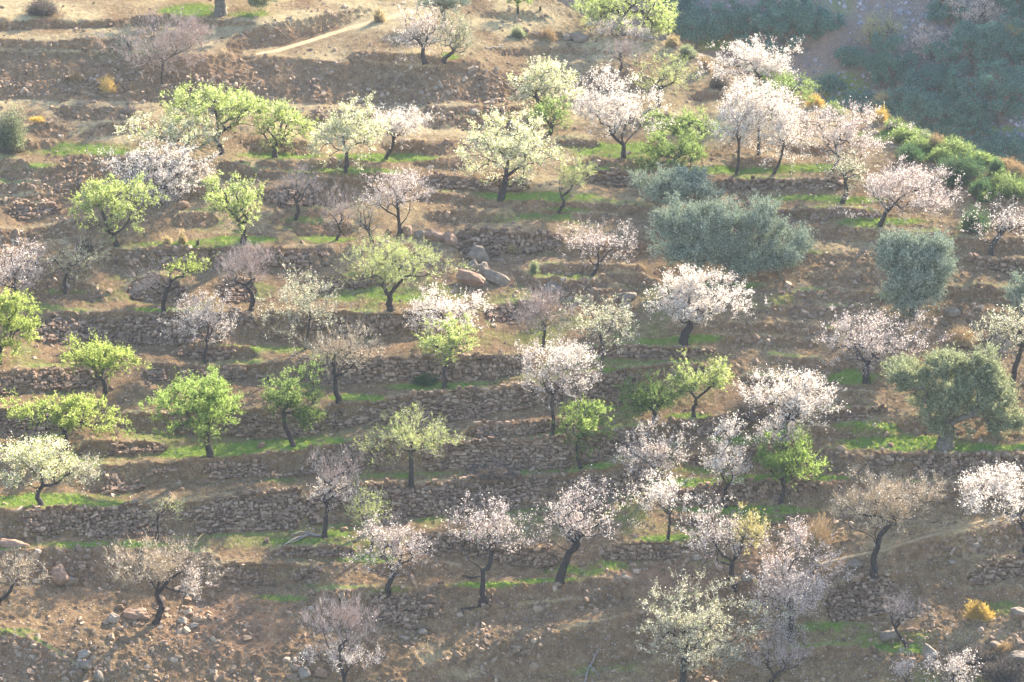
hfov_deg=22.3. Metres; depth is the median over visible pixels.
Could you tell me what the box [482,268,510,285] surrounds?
boulder
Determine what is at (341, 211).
bare tree
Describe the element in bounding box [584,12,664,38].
almond tree
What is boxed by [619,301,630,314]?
boulder
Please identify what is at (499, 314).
stone wall
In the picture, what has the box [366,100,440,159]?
almond tree
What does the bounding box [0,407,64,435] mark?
stone wall
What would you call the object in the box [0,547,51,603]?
bare tree
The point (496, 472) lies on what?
shrub
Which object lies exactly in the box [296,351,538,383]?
stone wall
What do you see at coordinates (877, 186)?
almond tree
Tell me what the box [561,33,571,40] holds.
boulder
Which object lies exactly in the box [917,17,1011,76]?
valley tree
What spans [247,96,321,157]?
almond tree
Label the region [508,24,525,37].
shrub
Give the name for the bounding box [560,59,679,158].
almond tree
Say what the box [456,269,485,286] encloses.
boulder
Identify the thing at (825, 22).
valley tree
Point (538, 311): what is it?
blossoming tree
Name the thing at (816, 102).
shrub
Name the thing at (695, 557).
boulder
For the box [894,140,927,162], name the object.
shrub
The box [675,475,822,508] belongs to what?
stone wall
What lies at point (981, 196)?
shrub
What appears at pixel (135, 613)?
boulder
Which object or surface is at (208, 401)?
almond tree
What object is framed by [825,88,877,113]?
valley tree
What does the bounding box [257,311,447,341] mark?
stone wall
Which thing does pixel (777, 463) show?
almond tree
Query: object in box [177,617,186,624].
boulder
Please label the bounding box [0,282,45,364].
almond tree
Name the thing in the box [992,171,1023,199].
shrub
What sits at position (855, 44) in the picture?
valley undergrowth
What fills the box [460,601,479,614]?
fallen branch
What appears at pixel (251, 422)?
stone wall
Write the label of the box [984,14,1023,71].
valley tree
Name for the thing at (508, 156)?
almond tree
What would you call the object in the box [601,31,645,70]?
bare tree
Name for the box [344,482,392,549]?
almond tree
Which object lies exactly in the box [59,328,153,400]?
almond tree
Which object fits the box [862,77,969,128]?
valley tree
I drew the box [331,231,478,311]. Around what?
almond tree
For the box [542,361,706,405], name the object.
stone wall
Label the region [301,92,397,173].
almond tree
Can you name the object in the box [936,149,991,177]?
shrub
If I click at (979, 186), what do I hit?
shrub
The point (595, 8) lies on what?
almond tree
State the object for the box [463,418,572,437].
stone wall
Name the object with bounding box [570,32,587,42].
boulder
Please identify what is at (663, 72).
almond tree
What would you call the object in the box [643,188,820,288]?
olive tree
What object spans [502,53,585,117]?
almond tree
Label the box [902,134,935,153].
shrub
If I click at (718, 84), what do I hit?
shrub
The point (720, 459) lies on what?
almond tree
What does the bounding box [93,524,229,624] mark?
bare tree
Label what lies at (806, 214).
stone wall
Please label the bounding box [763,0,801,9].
almond tree
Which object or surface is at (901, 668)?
almond tree
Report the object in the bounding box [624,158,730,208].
olive tree
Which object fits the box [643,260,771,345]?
almond tree
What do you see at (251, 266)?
bare tree
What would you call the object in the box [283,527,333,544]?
fallen branch
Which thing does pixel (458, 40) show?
almond tree
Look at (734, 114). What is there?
almond tree
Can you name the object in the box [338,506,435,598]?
almond tree
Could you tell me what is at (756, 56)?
almond tree
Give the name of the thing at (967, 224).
shrub
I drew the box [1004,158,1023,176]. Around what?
shrub
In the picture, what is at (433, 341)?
almond tree
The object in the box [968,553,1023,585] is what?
stone wall
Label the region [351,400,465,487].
almond tree
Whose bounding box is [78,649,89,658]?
boulder
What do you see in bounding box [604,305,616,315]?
boulder
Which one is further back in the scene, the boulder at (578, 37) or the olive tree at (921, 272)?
the boulder at (578, 37)
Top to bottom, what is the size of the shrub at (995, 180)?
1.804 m
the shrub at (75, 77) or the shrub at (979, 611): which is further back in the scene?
the shrub at (75, 77)
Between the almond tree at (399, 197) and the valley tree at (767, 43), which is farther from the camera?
the valley tree at (767, 43)
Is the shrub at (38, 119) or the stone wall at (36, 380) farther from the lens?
the shrub at (38, 119)
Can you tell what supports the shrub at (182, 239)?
on the hillside
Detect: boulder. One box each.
[0,537,29,547]
[51,564,69,585]
[65,577,77,585]
[75,662,80,669]
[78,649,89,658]
[80,659,91,670]
[89,566,95,571]
[93,670,102,681]
[107,612,119,623]
[122,608,151,619]
[177,201,188,208]
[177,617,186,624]
[188,623,199,628]
[278,432,293,438]
[298,667,310,678]
[314,667,327,676]
[399,635,409,639]
[402,225,413,235]
[414,230,425,237]
[418,628,427,633]
[423,229,443,241]
[443,231,457,246]
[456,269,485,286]
[465,245,489,262]
[466,259,477,272]
[468,108,480,113]
[476,262,489,275]
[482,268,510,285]
[543,282,560,295]
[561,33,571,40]
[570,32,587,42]
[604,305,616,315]
[618,292,636,302]
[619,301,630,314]
[692,554,699,560]
[740,573,755,581]
[845,559,861,568]
[880,629,899,641]
[922,643,936,662]
[944,307,960,316]
[971,542,980,548]
[989,641,1000,648]
[1008,650,1023,664]
[1009,607,1023,618]
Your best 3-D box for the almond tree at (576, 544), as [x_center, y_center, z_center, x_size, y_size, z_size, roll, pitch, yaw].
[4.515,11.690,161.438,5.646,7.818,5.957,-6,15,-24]
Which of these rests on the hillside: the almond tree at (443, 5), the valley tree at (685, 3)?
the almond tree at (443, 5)
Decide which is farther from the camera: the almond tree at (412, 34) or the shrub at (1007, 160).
the almond tree at (412, 34)
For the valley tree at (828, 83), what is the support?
on the valley slope
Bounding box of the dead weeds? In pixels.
[0,0,1023,681]
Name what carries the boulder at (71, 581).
on the hillside
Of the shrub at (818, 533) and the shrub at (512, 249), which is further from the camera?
the shrub at (512, 249)
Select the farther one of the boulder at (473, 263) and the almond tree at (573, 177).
the almond tree at (573, 177)
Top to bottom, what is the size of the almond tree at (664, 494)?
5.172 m
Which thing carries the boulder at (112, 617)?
on the hillside
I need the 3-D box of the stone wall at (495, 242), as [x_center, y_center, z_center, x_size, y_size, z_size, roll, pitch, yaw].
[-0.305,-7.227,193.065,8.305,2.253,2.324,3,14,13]
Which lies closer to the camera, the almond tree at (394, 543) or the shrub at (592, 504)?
the almond tree at (394, 543)
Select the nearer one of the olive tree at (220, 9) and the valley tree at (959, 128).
the olive tree at (220, 9)
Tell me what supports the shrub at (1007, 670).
on the hillside
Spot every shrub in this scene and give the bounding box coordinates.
[0,102,29,153]
[22,0,59,15]
[28,116,46,122]
[68,70,84,81]
[73,229,96,254]
[97,72,115,92]
[151,16,158,30]
[159,235,172,243]
[177,229,187,243]
[372,6,386,22]
[407,372,440,386]
[463,458,524,483]
[507,242,518,254]
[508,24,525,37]
[529,259,540,273]
[539,24,557,41]
[550,487,615,516]
[663,34,681,46]
[677,43,698,58]
[693,53,713,72]
[708,68,729,88]
[724,391,783,424]
[802,509,835,548]
[805,91,825,108]
[820,99,848,114]
[870,105,890,122]
[884,116,907,130]
[888,123,920,142]
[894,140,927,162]
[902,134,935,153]
[917,128,931,138]
[925,146,958,161]
[926,129,946,149]
[935,134,978,154]
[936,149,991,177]
[941,167,970,187]
[944,322,982,346]
[956,201,992,232]
[957,640,995,666]
[960,149,995,165]
[963,598,995,622]
[967,174,997,195]
[972,650,1023,681]
[975,189,994,202]
[986,156,1006,175]
[989,169,1013,189]
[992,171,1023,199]
[992,641,1017,654]
[999,154,1015,168]
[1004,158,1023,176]
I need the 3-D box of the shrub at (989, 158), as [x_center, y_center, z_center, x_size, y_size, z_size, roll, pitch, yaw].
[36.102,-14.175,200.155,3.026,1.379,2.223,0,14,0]
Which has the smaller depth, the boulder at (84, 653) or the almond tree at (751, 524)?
the boulder at (84, 653)
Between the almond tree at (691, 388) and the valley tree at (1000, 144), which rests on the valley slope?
the valley tree at (1000, 144)
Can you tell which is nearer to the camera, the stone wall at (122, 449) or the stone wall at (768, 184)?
the stone wall at (122, 449)
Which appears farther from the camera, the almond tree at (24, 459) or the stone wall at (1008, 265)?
the stone wall at (1008, 265)
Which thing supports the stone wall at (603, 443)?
on the hillside
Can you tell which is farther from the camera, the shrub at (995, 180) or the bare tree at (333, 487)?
the shrub at (995, 180)
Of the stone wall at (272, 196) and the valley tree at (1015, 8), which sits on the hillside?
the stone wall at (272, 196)
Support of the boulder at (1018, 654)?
on the hillside
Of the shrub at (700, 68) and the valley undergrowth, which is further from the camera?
the valley undergrowth
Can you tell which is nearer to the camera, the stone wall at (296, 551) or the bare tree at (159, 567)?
the bare tree at (159, 567)
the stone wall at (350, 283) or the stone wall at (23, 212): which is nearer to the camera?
the stone wall at (350, 283)
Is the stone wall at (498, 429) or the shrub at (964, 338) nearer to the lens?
the stone wall at (498, 429)
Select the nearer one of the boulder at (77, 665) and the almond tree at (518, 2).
the boulder at (77, 665)
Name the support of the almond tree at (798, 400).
on the hillside
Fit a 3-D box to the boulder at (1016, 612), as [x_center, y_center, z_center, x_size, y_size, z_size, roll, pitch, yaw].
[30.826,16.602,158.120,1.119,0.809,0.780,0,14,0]
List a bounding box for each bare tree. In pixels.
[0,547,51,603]
[92,0,220,83]
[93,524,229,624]
[199,238,277,310]
[271,157,324,220]
[284,311,389,403]
[291,588,399,681]
[305,437,367,537]
[318,177,366,240]
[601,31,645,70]
[731,629,813,681]
[826,461,954,578]
[878,582,938,648]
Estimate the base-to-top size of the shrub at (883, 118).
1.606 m
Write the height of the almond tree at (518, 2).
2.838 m
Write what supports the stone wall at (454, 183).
on the hillside
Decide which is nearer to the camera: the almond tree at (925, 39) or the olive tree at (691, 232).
the olive tree at (691, 232)
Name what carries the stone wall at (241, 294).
on the hillside
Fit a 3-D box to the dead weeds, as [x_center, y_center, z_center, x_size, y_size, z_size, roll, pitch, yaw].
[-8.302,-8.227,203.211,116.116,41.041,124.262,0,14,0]
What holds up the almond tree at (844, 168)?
on the hillside
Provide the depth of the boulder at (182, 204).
195.37 m
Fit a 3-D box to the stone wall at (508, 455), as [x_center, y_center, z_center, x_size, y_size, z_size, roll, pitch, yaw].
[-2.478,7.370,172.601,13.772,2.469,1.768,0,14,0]
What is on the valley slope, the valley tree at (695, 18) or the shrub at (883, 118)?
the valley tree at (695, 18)
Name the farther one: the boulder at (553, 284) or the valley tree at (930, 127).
the valley tree at (930, 127)
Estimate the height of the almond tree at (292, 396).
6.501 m
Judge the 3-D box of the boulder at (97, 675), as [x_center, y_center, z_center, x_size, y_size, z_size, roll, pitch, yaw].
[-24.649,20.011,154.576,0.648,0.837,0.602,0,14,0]
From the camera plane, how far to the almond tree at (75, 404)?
169.34 m
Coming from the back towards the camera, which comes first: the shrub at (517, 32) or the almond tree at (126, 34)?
the shrub at (517, 32)
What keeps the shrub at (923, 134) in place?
on the hillside
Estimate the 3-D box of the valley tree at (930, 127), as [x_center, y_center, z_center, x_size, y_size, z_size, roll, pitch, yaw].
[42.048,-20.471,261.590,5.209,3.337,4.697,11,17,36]
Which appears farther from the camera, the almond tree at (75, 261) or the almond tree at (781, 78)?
the almond tree at (781, 78)
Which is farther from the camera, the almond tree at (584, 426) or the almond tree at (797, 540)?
the almond tree at (584, 426)
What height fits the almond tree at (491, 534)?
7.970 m
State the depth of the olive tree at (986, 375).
167.78 m
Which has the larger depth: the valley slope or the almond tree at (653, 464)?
the valley slope
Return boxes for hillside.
[0,0,1023,681]
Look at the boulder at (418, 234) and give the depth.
193.76 m
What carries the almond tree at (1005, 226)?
on the hillside
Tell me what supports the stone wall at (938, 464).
on the hillside
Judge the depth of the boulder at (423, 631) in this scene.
160.95 m
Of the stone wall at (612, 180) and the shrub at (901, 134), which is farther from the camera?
the shrub at (901, 134)
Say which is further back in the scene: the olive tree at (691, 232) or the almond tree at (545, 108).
the almond tree at (545, 108)
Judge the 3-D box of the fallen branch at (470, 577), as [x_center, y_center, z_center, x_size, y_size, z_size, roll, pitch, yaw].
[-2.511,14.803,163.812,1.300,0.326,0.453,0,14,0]
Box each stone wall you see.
[0,367,98,394]
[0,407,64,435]
[0,485,306,540]
[8,199,61,219]
[29,306,256,346]
[75,439,370,493]
[78,442,167,457]
[104,247,334,268]
[119,410,324,436]
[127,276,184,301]
[145,362,294,383]
[176,344,254,360]
[210,563,323,586]
[219,276,255,302]
[257,180,372,207]
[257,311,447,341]
[271,545,355,557]
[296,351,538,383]
[302,271,379,292]
[306,462,650,524]
[325,380,541,430]
[367,589,490,630]
[371,434,573,470]
[411,529,563,567]
[413,171,529,191]
[455,225,563,257]
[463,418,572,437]
[485,299,540,321]
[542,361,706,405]
[578,416,752,463]
[585,167,647,186]
[587,342,713,358]
[602,543,687,560]
[674,515,721,525]
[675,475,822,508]
[687,444,775,465]
[715,175,843,191]
[778,207,879,220]
[819,403,887,421]
[826,571,919,620]
[865,447,1023,476]
[965,252,1023,274]
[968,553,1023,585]
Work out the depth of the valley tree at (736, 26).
272.97 m
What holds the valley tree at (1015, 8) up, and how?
on the valley slope
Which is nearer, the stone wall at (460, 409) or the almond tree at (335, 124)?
the stone wall at (460, 409)
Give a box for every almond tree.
[0,231,54,312]
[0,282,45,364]
[0,386,131,449]
[0,430,107,505]
[26,232,110,293]
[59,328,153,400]
[67,171,168,246]
[85,136,221,207]
[106,20,140,50]
[112,104,230,161]
[122,252,219,315]
[123,493,186,540]
[124,363,250,457]
[154,284,245,363]
[159,74,276,154]
[199,170,265,244]
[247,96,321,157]
[247,263,358,349]
[258,355,332,446]
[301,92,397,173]
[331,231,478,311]
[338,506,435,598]
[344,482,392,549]
[349,194,387,245]
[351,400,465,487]
[353,164,439,235]
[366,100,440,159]
[380,0,459,64]
[400,278,499,344]
[411,306,479,388]
[426,8,483,63]
[436,488,549,607]
[453,104,573,201]
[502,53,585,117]
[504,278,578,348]
[507,0,532,13]
[513,334,607,435]
[525,93,578,135]
[533,464,645,586]
[544,214,641,276]
[550,392,621,469]
[552,152,595,213]
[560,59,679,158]
[560,292,641,371]
[568,0,681,38]
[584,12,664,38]
[604,411,697,489]
[608,466,705,539]
[613,369,686,422]
[624,43,706,106]
[628,121,709,173]
[633,567,798,681]
[638,102,731,152]
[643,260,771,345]
[663,348,740,417]
[667,488,770,592]
[694,409,755,507]
[696,34,806,98]
[704,78,768,174]
[729,70,803,155]
[732,364,850,451]
[736,503,861,642]
[742,69,820,105]
[752,100,814,174]
[752,418,831,504]
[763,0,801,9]
[780,96,916,173]
[812,302,955,383]
[818,142,880,203]
[828,150,968,226]
[884,638,922,681]
[899,24,953,61]
[918,646,986,681]
[941,0,1022,32]
[955,457,1023,552]
[958,186,1023,255]
[966,294,1023,390]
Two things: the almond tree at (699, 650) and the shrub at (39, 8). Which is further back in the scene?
the shrub at (39, 8)
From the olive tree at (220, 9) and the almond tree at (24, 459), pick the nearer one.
the almond tree at (24, 459)
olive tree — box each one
[214,0,278,16]
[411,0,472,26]
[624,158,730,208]
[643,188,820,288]
[865,222,962,318]
[879,332,1023,450]
[993,262,1023,315]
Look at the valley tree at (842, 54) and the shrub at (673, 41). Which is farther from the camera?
the valley tree at (842, 54)
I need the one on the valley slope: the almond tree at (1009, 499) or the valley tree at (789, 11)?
the valley tree at (789, 11)
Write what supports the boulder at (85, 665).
on the hillside
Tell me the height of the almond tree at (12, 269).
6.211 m
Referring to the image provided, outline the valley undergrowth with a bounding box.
[570,0,1016,133]
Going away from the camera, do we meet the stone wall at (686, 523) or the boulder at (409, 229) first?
the stone wall at (686, 523)
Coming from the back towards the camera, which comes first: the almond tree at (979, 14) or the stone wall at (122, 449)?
the almond tree at (979, 14)
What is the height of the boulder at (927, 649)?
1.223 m
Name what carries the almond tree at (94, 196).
on the hillside
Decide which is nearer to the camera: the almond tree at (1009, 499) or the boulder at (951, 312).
the almond tree at (1009, 499)
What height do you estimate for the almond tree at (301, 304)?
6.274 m
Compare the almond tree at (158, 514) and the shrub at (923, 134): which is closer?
the almond tree at (158, 514)
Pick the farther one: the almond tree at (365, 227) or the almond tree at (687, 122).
the almond tree at (687, 122)
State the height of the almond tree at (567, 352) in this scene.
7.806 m
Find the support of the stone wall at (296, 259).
on the hillside
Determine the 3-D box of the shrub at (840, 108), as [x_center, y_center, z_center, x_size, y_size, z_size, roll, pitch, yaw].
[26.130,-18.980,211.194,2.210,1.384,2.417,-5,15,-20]
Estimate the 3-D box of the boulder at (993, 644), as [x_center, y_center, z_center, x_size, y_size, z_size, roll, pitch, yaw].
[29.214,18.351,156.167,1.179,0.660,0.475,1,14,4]
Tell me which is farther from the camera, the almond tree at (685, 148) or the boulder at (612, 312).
the almond tree at (685, 148)
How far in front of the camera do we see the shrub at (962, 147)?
201.55 m
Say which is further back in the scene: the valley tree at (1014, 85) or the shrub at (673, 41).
the valley tree at (1014, 85)
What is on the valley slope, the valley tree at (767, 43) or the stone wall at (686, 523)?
the valley tree at (767, 43)
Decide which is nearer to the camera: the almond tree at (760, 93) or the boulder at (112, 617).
the boulder at (112, 617)
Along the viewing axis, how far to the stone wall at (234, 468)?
170.47 m
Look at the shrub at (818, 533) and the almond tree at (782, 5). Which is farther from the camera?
the almond tree at (782, 5)
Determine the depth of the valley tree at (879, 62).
266.53 m
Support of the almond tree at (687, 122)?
on the hillside
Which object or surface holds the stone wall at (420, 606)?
on the hillside
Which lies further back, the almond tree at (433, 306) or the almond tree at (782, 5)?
the almond tree at (782, 5)
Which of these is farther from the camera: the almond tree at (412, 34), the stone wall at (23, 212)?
the almond tree at (412, 34)
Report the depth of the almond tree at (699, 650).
155.37 m
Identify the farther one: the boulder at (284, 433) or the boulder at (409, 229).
the boulder at (409, 229)
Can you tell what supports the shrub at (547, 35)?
on the hillside
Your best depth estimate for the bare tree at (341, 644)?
155.72 m
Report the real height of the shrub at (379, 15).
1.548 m
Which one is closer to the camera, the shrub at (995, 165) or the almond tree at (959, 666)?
the almond tree at (959, 666)
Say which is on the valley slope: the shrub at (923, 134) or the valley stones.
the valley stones
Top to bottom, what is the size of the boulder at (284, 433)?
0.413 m
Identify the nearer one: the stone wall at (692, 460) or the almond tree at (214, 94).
the stone wall at (692, 460)
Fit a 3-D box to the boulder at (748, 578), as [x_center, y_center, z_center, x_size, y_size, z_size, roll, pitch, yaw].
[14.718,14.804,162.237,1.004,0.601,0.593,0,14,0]
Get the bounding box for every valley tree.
[652,0,703,20]
[662,4,713,48]
[702,0,773,47]
[734,38,786,61]
[751,0,819,50]
[794,3,846,40]
[812,71,848,96]
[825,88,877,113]
[831,44,866,69]
[851,26,919,94]
[855,9,908,54]
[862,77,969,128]
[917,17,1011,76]
[919,123,949,141]
[922,0,971,26]
[930,112,992,146]
[940,55,1023,126]
[958,126,1023,166]
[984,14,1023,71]
[991,0,1023,21]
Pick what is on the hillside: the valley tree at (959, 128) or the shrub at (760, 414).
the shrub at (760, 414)
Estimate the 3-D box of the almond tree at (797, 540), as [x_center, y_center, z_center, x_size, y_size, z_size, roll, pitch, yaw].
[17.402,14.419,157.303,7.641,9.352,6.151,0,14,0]
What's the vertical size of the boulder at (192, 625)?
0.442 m
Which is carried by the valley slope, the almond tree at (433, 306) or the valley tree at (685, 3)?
the valley tree at (685, 3)
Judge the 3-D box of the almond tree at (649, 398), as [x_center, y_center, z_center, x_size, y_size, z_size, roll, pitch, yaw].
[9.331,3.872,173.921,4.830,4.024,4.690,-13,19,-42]
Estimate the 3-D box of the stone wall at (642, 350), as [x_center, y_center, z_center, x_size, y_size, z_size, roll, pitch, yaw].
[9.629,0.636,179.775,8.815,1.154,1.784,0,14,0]
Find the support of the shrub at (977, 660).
on the hillside
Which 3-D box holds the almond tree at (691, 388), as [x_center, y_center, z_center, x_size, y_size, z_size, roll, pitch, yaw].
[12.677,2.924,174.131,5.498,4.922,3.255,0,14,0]
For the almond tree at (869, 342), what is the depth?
175.69 m
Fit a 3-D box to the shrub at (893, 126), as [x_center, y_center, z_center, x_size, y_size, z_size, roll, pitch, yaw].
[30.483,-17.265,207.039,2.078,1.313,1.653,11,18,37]
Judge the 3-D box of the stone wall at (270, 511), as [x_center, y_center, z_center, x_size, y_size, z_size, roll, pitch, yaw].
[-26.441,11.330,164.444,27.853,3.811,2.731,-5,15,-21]
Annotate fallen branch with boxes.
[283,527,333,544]
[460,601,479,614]
[462,572,480,578]
[574,647,600,681]
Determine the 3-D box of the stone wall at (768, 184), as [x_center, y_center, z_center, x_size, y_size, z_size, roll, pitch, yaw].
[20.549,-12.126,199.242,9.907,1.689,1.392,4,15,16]
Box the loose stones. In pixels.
[0,0,1023,681]
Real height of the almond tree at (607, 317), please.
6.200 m
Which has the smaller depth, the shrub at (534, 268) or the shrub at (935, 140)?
the shrub at (534, 268)
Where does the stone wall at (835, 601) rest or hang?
on the hillside
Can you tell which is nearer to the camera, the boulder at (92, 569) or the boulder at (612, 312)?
the boulder at (92, 569)
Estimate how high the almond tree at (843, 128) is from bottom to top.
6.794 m
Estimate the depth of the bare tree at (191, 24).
211.41 m
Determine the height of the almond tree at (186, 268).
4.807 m
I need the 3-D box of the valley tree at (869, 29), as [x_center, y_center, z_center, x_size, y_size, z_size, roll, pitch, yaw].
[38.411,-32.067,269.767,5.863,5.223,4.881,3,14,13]
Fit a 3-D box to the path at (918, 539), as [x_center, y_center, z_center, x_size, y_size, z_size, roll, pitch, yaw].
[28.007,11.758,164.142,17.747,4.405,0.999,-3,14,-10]
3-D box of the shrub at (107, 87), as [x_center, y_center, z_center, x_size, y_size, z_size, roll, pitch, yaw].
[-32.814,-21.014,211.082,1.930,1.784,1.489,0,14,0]
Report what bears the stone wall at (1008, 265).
on the hillside
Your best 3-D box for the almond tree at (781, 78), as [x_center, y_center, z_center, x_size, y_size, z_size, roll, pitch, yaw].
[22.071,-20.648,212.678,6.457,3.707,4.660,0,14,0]
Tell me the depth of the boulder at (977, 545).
162.75 m
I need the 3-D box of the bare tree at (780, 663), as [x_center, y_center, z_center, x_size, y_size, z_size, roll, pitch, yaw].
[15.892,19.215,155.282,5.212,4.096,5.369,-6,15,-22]
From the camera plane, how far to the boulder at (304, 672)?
157.41 m
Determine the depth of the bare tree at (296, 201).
194.86 m
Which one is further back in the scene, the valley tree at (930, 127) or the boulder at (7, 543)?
the valley tree at (930, 127)
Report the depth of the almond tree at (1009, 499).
160.52 m
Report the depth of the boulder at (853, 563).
162.29 m
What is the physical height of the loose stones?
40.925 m
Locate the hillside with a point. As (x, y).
(272, 640)
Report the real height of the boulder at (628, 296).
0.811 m
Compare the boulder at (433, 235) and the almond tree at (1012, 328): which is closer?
the almond tree at (1012, 328)
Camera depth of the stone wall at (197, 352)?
181.00 m
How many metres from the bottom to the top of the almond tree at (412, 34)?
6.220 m
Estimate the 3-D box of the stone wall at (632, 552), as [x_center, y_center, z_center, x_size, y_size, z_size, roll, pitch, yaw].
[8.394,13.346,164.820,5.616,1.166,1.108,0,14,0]
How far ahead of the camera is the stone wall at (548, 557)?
165.67 m
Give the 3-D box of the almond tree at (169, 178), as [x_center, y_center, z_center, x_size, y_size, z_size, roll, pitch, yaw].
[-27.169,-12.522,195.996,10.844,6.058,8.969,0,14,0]
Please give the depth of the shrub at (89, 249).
190.43 m
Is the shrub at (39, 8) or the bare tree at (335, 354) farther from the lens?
the shrub at (39, 8)
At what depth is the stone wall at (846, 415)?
173.93 m
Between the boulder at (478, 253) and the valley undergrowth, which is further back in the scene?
the valley undergrowth
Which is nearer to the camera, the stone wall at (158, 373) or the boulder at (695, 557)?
the boulder at (695, 557)
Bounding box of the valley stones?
[632,0,1023,155]
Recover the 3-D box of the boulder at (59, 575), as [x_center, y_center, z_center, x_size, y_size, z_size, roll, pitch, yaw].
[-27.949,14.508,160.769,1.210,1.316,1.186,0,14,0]
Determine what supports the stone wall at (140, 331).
on the hillside
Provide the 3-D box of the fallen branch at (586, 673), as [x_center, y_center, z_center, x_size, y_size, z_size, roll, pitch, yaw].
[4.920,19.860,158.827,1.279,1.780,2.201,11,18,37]
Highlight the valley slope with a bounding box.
[557,0,1023,162]
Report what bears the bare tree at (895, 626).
on the hillside
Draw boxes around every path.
[256,1,460,54]
[818,509,1022,565]
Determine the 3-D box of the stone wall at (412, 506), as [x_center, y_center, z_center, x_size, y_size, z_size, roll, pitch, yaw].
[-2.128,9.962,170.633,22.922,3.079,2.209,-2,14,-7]
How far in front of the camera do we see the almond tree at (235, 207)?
188.86 m
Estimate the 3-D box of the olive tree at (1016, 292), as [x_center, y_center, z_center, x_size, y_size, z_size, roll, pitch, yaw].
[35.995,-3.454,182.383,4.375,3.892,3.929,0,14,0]
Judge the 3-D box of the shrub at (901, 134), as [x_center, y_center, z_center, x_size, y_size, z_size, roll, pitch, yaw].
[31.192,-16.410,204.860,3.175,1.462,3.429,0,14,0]
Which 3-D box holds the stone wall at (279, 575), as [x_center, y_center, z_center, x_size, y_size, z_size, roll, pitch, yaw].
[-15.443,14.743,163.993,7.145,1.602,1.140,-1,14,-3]
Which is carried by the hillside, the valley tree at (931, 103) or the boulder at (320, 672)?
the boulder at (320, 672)
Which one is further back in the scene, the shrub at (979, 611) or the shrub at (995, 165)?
the shrub at (995, 165)
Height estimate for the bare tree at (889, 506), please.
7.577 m
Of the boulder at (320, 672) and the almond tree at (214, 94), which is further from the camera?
the almond tree at (214, 94)
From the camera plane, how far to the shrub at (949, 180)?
196.83 m
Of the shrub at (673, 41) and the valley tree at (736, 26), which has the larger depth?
the valley tree at (736, 26)
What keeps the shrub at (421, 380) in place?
on the hillside
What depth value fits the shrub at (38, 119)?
204.82 m
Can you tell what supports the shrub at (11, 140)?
on the hillside
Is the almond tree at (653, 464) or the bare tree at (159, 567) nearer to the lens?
the bare tree at (159, 567)
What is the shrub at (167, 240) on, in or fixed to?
on the hillside
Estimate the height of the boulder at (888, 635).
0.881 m
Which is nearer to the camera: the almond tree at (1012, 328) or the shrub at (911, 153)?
the almond tree at (1012, 328)
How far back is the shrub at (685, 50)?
222.97 m
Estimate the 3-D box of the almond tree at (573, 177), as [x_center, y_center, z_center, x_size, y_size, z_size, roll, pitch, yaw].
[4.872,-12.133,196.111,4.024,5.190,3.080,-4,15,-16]
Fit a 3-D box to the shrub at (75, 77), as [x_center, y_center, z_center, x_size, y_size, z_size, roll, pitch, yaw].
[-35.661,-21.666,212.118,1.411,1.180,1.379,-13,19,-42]
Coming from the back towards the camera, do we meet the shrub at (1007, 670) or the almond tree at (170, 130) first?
the almond tree at (170, 130)
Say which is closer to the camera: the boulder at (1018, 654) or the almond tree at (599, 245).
the boulder at (1018, 654)
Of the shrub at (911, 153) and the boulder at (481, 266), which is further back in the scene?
the shrub at (911, 153)
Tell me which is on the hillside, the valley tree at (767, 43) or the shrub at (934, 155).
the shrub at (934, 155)
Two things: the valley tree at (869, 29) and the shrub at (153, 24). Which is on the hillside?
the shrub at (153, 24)
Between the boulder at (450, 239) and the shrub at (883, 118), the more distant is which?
the shrub at (883, 118)
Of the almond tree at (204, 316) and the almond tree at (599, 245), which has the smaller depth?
the almond tree at (204, 316)
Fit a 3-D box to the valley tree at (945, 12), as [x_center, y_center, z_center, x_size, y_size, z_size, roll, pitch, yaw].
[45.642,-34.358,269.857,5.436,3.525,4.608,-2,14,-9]
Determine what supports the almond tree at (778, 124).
on the hillside
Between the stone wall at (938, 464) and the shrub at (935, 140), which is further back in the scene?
the shrub at (935, 140)
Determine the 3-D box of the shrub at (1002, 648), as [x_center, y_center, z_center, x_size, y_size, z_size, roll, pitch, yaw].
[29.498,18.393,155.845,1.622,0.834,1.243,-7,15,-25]
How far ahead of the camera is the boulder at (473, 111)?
212.05 m
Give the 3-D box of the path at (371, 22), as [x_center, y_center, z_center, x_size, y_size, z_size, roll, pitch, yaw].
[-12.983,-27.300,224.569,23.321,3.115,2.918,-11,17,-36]

